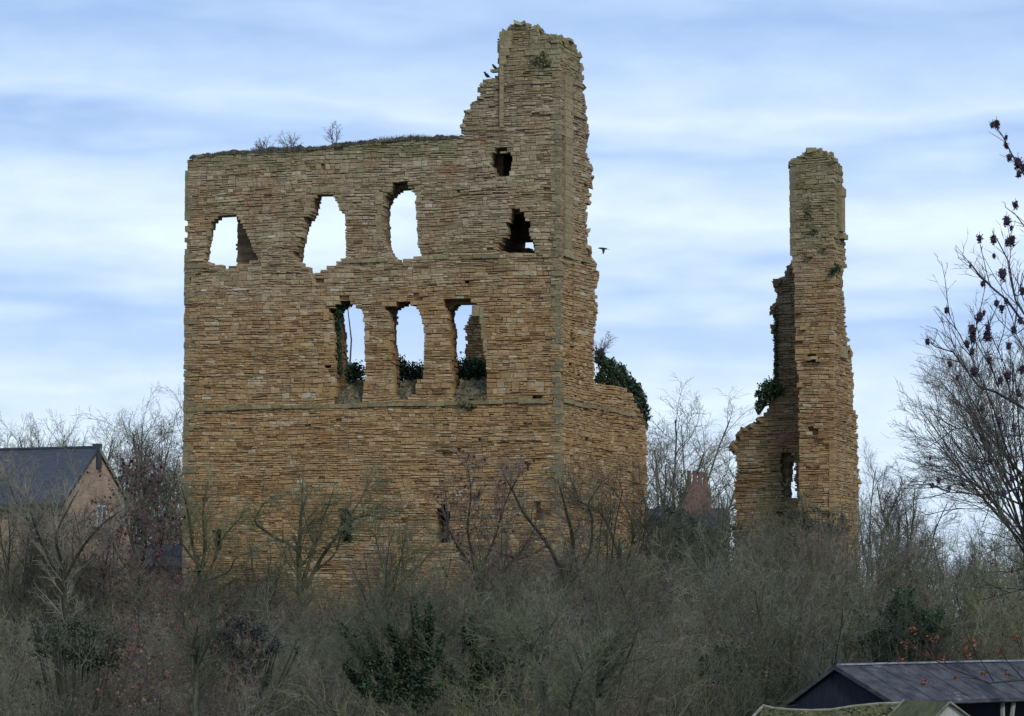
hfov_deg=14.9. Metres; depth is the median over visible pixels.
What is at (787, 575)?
thicket bush
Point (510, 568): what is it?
thicket bush
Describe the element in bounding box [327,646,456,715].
thicket bush
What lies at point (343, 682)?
thicket bush
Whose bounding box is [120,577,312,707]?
thicket bush
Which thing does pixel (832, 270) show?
ivy
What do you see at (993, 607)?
thicket bush
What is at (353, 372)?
ivy
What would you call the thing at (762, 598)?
thicket bush
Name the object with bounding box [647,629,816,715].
thicket bush
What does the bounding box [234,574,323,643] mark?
thicket bush
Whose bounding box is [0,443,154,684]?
bare tree
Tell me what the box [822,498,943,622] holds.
thicket bush
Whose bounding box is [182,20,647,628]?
ruined keep
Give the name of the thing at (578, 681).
slim tree
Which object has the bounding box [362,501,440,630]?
bare tree
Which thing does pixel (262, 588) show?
thicket bush
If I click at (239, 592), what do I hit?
thicket bush
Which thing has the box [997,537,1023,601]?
thicket bush
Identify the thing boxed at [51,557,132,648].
thicket bush
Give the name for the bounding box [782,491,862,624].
bush
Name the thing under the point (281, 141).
wall shrub
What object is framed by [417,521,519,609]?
thicket bush
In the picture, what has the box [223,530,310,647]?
bare tree
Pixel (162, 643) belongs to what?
thicket bush
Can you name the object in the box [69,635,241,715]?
leafy bush
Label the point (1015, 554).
thicket bush
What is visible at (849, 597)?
thicket bush
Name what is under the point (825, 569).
thicket bush
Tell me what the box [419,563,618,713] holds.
thicket bush
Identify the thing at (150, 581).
thicket bush
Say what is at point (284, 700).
thicket bush
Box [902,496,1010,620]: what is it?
thicket bush
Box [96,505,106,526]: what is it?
window
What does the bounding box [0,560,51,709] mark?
thicket bush
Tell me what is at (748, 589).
thicket bush
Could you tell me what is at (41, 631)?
thicket bush
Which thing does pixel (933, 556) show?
thicket bush
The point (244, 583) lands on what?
thicket bush
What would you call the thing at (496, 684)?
thicket bush
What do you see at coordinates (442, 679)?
thicket bush
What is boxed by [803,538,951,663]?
thicket bush
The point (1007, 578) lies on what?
thicket bush
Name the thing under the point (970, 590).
thicket bush
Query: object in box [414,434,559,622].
bare tree
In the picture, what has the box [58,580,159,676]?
thicket bush
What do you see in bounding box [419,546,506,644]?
thicket bush
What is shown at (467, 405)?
wall plant
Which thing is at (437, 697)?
thicket bush
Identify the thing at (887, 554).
thicket bush
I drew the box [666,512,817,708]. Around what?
thicket bush
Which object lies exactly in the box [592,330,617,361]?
wall shrub
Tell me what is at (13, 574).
thicket bush
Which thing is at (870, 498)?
bare tree
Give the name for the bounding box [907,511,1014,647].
thicket bush
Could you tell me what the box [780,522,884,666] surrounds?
thicket bush
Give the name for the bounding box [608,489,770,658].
thicket bush
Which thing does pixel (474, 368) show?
ivy
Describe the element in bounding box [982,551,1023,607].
thicket bush
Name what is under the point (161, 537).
bare tree
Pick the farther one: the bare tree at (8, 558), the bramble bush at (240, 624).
the bare tree at (8, 558)
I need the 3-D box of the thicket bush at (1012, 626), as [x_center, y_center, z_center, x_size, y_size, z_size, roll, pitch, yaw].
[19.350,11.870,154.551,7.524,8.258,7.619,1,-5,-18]
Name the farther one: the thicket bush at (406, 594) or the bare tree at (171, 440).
the bare tree at (171, 440)
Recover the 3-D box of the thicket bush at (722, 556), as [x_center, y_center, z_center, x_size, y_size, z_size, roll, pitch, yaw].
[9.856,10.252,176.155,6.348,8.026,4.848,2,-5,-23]
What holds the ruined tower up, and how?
on the ground
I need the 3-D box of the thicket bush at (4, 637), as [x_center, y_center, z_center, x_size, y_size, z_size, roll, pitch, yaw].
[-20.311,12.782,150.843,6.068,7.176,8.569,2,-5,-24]
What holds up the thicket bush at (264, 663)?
on the ground
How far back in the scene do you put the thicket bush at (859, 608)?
159.02 m
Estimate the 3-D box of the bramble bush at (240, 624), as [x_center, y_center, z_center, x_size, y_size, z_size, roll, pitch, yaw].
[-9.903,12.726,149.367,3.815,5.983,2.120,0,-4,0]
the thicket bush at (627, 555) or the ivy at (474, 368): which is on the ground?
the thicket bush at (627, 555)
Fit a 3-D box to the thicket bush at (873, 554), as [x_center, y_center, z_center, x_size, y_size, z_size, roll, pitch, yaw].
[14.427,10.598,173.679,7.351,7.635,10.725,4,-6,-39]
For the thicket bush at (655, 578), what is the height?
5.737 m
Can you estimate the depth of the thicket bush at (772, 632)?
153.59 m
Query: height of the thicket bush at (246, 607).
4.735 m
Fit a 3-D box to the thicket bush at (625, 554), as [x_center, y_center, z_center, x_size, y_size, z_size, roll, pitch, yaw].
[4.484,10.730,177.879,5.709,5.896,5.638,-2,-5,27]
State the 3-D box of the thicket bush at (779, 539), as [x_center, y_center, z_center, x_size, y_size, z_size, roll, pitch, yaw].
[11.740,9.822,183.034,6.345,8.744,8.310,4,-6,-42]
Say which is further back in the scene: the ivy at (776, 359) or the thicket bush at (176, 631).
the ivy at (776, 359)
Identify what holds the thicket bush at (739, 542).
on the ground
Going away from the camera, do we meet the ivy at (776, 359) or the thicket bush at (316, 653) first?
the thicket bush at (316, 653)
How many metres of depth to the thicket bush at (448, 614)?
169.79 m
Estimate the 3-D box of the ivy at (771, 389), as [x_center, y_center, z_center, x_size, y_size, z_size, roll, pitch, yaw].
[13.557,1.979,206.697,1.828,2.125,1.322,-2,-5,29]
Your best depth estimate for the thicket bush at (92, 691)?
143.70 m
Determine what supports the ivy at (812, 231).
attached to the ruined tower
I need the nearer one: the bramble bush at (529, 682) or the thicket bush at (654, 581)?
the bramble bush at (529, 682)
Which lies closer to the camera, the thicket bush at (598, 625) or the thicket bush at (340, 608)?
the thicket bush at (598, 625)
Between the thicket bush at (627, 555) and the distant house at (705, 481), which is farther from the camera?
the distant house at (705, 481)
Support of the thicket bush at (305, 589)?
on the ground
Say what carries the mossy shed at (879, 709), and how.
on the ground
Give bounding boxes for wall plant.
[457,400,477,409]
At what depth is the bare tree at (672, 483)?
229.69 m
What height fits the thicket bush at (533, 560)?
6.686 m
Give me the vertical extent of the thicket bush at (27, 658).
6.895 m
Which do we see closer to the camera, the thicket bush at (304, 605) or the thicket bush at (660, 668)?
the thicket bush at (660, 668)
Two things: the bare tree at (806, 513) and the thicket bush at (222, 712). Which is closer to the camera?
the thicket bush at (222, 712)
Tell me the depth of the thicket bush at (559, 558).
187.53 m
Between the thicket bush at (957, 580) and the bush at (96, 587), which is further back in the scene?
the bush at (96, 587)
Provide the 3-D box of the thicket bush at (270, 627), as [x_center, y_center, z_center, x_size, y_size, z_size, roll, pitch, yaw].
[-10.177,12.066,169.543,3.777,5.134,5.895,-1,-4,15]
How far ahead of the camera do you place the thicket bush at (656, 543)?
188.45 m
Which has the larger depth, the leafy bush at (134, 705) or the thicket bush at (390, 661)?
the thicket bush at (390, 661)
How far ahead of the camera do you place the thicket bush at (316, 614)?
167.25 m
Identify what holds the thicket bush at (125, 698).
on the ground
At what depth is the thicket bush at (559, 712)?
133.13 m
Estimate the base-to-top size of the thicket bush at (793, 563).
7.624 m
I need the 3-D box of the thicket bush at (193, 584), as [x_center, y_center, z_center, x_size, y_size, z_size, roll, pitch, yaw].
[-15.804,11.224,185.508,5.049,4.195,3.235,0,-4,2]
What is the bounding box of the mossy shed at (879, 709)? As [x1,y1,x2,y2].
[752,702,899,715]
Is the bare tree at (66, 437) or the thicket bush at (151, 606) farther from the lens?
the bare tree at (66, 437)
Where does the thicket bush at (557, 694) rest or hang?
on the ground
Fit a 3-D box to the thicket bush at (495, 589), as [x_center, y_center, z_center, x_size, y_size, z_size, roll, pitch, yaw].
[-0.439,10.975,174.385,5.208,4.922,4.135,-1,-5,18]
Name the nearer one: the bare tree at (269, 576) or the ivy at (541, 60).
the bare tree at (269, 576)
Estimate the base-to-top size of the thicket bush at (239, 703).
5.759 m
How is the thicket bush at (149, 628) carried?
on the ground
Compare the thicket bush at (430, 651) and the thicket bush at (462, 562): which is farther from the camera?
the thicket bush at (462, 562)
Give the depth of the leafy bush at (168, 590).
169.56 m
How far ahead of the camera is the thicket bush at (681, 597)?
166.47 m
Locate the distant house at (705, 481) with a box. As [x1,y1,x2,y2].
[644,471,730,620]
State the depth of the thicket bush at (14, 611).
174.79 m
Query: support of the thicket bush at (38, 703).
on the ground
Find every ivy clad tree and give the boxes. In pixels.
[313,549,483,715]
[407,584,543,715]
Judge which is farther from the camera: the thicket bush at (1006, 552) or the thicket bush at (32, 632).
the thicket bush at (1006, 552)
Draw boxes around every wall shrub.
[255,137,274,148]
[275,131,301,147]
[324,121,342,142]
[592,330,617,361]
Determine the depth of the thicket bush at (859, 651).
152.83 m
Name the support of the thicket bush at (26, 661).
on the ground
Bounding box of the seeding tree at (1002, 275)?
[874,116,1023,687]
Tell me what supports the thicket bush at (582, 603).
on the ground
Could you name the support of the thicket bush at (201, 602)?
on the ground
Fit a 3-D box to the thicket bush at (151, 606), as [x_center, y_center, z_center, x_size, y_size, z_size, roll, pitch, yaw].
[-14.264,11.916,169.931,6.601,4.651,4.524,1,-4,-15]
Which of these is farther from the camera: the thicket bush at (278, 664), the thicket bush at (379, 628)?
the thicket bush at (379, 628)
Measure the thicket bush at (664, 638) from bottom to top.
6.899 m
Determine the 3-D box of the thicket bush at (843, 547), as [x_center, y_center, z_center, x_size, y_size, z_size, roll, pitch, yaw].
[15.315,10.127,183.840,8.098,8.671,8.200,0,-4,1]
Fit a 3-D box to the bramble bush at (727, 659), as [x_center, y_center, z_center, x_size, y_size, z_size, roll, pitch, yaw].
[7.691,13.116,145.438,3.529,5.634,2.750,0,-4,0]
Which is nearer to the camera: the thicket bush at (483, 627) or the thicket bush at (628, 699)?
the thicket bush at (628, 699)
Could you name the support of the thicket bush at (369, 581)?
on the ground
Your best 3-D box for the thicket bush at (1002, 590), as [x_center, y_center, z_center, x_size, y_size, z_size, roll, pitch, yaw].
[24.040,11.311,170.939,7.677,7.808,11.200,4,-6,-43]
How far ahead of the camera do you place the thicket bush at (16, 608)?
167.99 m
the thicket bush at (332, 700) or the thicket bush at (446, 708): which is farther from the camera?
the thicket bush at (332, 700)
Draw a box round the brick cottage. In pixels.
[130,545,182,616]
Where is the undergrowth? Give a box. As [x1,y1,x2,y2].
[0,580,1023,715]
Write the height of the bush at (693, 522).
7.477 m
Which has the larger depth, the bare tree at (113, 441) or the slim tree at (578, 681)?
the bare tree at (113, 441)
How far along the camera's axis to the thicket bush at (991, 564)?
179.49 m
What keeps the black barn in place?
on the ground
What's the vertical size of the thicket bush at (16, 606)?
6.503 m
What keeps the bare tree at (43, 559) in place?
on the ground
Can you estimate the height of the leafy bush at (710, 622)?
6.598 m
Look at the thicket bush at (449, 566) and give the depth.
188.26 m
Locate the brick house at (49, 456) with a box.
[0,444,131,624]
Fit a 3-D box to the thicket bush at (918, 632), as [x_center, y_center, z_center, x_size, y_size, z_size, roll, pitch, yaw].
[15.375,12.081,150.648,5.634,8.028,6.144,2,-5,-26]
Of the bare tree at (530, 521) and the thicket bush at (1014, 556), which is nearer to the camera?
the bare tree at (530, 521)
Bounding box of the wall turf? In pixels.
[189,133,463,158]
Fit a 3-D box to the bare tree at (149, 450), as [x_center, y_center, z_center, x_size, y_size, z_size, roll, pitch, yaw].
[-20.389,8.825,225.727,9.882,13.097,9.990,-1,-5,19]
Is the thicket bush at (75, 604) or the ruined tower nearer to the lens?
the thicket bush at (75, 604)
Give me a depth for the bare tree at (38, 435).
242.08 m
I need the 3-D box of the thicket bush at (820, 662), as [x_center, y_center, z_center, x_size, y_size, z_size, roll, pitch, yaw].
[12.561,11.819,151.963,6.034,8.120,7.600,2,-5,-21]
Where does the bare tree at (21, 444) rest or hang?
on the ground
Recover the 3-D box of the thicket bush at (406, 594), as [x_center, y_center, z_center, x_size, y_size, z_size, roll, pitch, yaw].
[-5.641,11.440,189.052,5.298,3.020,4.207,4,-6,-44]
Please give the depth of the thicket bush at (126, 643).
154.79 m
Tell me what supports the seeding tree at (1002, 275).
on the ground
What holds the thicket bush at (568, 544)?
on the ground
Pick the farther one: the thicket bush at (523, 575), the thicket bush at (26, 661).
the thicket bush at (523, 575)
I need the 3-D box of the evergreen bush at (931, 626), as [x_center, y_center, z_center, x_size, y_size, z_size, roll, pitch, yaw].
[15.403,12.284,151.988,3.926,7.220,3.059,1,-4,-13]
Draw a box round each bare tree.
[0,412,55,447]
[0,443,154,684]
[0,470,87,679]
[0,495,110,674]
[10,412,80,447]
[15,473,163,643]
[32,407,127,473]
[47,401,182,544]
[72,397,183,544]
[72,441,198,623]
[84,382,183,544]
[114,439,182,544]
[148,456,294,623]
[222,440,419,633]
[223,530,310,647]
[323,493,456,650]
[334,507,427,650]
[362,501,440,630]
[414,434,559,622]
[447,486,552,618]
[458,442,621,632]
[530,448,705,627]
[541,459,693,616]
[645,373,767,538]
[645,421,728,623]
[683,472,737,586]
[740,476,840,609]
[857,436,925,601]
[859,453,971,579]
[880,306,1023,563]
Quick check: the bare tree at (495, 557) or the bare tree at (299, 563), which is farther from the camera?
the bare tree at (299, 563)
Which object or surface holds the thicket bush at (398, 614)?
on the ground
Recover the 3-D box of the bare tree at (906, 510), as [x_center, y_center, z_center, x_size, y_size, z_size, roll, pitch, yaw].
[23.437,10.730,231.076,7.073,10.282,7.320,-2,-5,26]
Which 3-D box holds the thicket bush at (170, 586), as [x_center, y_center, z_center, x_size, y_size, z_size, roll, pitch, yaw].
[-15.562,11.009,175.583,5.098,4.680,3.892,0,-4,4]
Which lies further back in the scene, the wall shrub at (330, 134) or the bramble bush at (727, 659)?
the wall shrub at (330, 134)
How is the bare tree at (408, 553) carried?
on the ground
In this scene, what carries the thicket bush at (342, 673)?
on the ground
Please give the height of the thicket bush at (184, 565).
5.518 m
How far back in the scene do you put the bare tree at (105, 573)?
173.64 m
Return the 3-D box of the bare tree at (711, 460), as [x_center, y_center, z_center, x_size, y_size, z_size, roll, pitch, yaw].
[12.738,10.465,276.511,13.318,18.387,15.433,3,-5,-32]
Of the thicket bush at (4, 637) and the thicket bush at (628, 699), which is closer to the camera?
the thicket bush at (628, 699)
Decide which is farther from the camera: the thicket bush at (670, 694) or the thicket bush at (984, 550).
the thicket bush at (984, 550)
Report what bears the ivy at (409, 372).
attached to the ruined keep
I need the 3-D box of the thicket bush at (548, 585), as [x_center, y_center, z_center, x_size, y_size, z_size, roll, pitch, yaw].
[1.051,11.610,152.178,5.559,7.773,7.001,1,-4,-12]
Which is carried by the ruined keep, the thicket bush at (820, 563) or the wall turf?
the wall turf
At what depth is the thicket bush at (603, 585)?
168.95 m
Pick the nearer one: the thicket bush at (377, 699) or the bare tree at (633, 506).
the thicket bush at (377, 699)
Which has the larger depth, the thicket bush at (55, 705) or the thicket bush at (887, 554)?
the thicket bush at (887, 554)
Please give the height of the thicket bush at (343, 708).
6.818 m
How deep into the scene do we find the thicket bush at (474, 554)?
157.67 m
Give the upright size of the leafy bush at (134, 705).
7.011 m
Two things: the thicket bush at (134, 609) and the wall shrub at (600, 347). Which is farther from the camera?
the wall shrub at (600, 347)
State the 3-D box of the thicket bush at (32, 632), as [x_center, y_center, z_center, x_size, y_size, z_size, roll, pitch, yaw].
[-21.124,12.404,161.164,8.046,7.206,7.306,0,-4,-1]
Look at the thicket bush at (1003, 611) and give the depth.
161.89 m
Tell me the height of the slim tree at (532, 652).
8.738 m
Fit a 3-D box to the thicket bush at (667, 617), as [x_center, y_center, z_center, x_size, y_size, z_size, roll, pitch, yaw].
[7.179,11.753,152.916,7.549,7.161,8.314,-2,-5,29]
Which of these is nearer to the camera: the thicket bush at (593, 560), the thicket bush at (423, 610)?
the thicket bush at (423, 610)
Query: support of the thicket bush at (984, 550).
on the ground
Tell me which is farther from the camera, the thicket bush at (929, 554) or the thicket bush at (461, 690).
the thicket bush at (929, 554)
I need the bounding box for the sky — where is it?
[0,0,1023,613]
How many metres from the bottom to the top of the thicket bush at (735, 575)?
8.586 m
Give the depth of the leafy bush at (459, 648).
154.74 m
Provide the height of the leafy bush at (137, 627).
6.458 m
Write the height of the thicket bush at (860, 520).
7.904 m
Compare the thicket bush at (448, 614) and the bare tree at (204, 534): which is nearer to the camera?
the thicket bush at (448, 614)
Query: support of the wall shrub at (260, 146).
on the ruined keep
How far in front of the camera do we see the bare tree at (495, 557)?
173.94 m
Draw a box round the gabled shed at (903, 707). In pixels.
[888,699,969,715]
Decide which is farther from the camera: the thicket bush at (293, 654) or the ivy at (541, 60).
the ivy at (541, 60)
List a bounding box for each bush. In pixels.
[0,542,49,619]
[0,556,126,689]
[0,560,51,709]
[0,561,50,686]
[0,564,43,643]
[0,568,55,666]
[0,579,115,670]
[0,583,118,704]
[0,587,94,715]
[0,599,118,714]
[0,601,69,715]
[0,604,69,715]
[0,604,131,715]
[0,612,142,715]
[0,659,162,715]
[8,604,182,711]
[11,559,125,643]
[18,626,217,715]
[24,610,141,715]
[31,650,185,715]
[43,554,147,637]
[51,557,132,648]
[56,565,180,692]
[56,623,208,715]
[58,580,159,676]
[59,645,180,715]
[63,583,262,715]
[67,597,183,700]
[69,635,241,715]
[78,546,192,626]
[81,568,180,662]
[91,536,191,617]
[95,570,208,662]
[97,613,274,715]
[107,568,210,697]
[108,531,224,621]
[108,583,249,656]
[108,593,263,714]
[116,658,191,715]
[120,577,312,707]
[121,556,221,625]
[121,648,279,715]
[130,632,316,715]
[131,599,210,677]
[138,623,318,715]
[144,559,225,621]
[148,645,347,715]
[171,583,268,672]
[174,567,265,645]
[179,675,328,715]
[193,546,260,621]
[195,557,293,646]
[203,614,301,715]
[210,661,361,715]
[216,548,295,624]
[226,600,331,715]
[228,630,324,715]
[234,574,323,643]
[239,578,314,692]
[251,556,342,622]
[253,573,357,652]
[253,582,363,695]
[259,648,364,715]
[264,610,363,715]
[267,613,357,715]
[276,638,462,715]
[289,559,373,639]
[289,659,393,715]
[300,583,392,638]
[302,640,451,715]
[307,637,394,715]
[314,585,389,665]
[315,616,410,715]
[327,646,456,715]
[336,545,431,617]
[336,575,449,651]
[341,595,420,658]
[353,614,440,715]
[362,570,439,624]
[375,635,512,715]
[376,561,475,663]
[378,644,540,715]
[382,621,506,715]
[390,610,457,710]
[391,561,464,642]
[396,532,471,612]
[404,590,546,693]
[407,588,499,662]
[407,611,559,715]
[409,604,550,715]
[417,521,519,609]
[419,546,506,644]
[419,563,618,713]
[420,633,564,715]
[437,546,557,712]
[439,556,531,644]
[449,552,541,636]
[449,605,559,715]
[450,529,554,615]
[452,598,632,715]
[457,628,653,715]
[476,532,563,623]
[477,510,595,616]
[478,562,611,715]
[485,548,587,662]
[487,621,556,715]
[498,605,726,715]
[507,550,658,652]
[511,540,631,655]
[517,521,588,632]
[518,516,597,611]
[523,585,683,712]
[533,531,806,705]
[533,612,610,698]
[534,573,687,715]
[546,580,722,713]
[547,502,638,615]
[547,584,713,715]
[549,605,744,715]
[550,618,771,715]
[559,531,660,625]
[571,506,682,638]
[586,542,703,648]
[593,567,798,715]
[598,498,726,601]
[601,534,772,667]
[602,602,733,715]
[605,526,722,670]
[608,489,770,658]
[621,593,765,715]
[630,484,715,619]
[632,535,781,689]
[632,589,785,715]
[633,487,752,622]
[637,527,794,695]
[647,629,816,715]
[656,505,798,596]
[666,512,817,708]
[672,636,764,715]
[673,521,854,707]
[678,501,800,621]
[678,543,851,715]
[682,479,839,639]
[682,543,876,706]
[701,513,812,658]
[710,514,837,652]
[712,490,897,638]
[723,524,878,682]
[726,532,895,701]
[730,515,851,658]
[740,513,948,661]
[755,558,894,711]
[759,484,926,636]
[776,503,932,651]
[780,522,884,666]
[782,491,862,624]
[784,549,958,696]
[788,560,929,693]
[792,538,1022,679]
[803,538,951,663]
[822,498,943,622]
[828,508,933,610]
[842,572,988,662]
[856,526,1009,648]
[856,586,958,662]
[867,531,1022,659]
[869,512,987,624]
[870,548,1023,660]
[875,519,962,612]
[901,573,1023,660]
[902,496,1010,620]
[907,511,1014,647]
[912,508,1023,655]
[921,557,1023,660]
[936,512,1023,616]
[942,540,1023,660]
[943,516,1023,646]
[957,539,1022,651]
[958,567,1023,658]
[972,515,1023,653]
[979,522,1022,604]
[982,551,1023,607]
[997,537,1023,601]
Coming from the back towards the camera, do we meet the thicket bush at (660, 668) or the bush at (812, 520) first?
the bush at (812, 520)
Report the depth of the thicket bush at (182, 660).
141.85 m
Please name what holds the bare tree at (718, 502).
on the ground
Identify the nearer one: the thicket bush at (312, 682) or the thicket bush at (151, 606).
the thicket bush at (312, 682)
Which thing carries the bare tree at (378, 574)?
on the ground
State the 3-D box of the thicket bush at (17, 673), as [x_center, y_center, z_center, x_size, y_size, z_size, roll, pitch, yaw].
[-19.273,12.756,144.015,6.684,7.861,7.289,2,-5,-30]
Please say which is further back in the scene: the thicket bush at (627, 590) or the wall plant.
the wall plant
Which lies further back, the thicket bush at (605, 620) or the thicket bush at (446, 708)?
the thicket bush at (605, 620)
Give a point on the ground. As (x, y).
(404, 672)
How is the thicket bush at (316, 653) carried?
on the ground
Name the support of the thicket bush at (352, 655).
on the ground
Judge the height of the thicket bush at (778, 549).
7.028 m
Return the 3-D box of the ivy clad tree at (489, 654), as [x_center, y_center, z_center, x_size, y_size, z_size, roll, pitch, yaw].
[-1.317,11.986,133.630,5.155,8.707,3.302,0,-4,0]
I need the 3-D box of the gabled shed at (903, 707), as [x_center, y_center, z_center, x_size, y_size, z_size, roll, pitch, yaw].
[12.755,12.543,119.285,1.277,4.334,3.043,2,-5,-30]
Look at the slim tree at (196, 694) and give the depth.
125.75 m
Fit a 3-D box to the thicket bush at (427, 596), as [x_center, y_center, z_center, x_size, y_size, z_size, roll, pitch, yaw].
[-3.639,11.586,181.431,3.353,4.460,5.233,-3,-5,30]
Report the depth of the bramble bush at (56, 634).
137.77 m
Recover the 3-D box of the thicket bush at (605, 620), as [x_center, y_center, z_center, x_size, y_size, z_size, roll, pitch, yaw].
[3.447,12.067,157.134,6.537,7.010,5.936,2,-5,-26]
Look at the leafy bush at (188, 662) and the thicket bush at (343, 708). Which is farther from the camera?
the leafy bush at (188, 662)
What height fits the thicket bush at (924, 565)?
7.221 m
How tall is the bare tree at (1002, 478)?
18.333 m
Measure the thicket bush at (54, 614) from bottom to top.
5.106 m
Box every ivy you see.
[331,301,365,383]
[399,354,423,381]
[456,351,488,385]
[527,51,551,67]
[594,348,652,430]
[754,375,784,414]
[772,306,778,381]
[802,195,820,236]
[829,262,841,276]
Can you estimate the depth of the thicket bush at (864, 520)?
183.74 m
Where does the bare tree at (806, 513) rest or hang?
on the ground
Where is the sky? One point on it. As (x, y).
(698, 111)
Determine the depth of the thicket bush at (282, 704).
145.83 m
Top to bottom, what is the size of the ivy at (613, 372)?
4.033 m
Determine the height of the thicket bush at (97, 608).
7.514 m
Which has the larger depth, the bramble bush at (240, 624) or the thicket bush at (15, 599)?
the thicket bush at (15, 599)
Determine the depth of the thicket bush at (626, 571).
171.37 m
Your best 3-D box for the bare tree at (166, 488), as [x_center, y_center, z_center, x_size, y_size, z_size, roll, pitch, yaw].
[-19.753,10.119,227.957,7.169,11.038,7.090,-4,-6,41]
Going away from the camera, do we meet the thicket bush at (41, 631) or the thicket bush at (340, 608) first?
the thicket bush at (41, 631)
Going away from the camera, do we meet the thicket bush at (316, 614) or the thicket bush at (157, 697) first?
the thicket bush at (157, 697)
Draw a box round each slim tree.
[133,565,247,715]
[455,576,589,715]
[528,596,631,715]
[560,564,685,715]
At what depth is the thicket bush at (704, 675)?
143.15 m
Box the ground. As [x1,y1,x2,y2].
[0,617,1019,715]
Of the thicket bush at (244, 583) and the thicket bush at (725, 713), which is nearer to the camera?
the thicket bush at (725, 713)
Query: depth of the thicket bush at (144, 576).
184.00 m
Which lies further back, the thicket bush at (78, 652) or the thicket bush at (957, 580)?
the thicket bush at (957, 580)
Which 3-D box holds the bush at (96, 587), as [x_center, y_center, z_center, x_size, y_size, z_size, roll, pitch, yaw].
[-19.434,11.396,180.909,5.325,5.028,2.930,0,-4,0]
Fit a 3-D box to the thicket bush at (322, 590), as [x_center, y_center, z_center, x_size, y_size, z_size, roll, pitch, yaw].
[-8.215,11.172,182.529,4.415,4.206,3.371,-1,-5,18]
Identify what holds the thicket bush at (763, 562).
on the ground
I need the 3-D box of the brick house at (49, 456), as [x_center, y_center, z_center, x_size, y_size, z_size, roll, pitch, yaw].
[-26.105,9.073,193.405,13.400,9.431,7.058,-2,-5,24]
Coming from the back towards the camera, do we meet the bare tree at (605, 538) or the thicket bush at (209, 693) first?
the bare tree at (605, 538)
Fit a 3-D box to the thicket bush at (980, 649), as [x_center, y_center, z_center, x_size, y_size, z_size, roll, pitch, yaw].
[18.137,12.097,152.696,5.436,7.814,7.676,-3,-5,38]
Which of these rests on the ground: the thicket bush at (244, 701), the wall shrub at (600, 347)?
the thicket bush at (244, 701)
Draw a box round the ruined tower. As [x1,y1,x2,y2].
[728,147,861,623]
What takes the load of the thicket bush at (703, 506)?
on the ground
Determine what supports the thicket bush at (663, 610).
on the ground
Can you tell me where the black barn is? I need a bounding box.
[781,660,1023,715]
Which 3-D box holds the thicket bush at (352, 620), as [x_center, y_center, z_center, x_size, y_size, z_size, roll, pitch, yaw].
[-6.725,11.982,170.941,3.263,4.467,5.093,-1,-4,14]
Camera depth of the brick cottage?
205.14 m
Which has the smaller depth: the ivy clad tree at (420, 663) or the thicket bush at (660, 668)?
the ivy clad tree at (420, 663)
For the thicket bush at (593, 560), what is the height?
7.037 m
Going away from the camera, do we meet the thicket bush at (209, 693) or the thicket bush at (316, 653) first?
the thicket bush at (209, 693)
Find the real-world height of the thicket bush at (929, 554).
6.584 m
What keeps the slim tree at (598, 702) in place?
on the ground
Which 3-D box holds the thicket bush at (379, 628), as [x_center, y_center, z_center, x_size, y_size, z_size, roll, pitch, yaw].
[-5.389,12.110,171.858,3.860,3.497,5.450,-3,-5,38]
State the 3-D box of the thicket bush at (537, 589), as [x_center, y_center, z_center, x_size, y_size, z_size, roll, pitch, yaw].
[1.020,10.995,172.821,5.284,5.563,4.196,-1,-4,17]
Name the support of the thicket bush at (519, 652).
on the ground
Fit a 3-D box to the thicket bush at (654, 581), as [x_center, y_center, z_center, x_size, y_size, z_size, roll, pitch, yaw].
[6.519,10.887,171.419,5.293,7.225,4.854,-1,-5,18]
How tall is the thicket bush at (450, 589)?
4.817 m

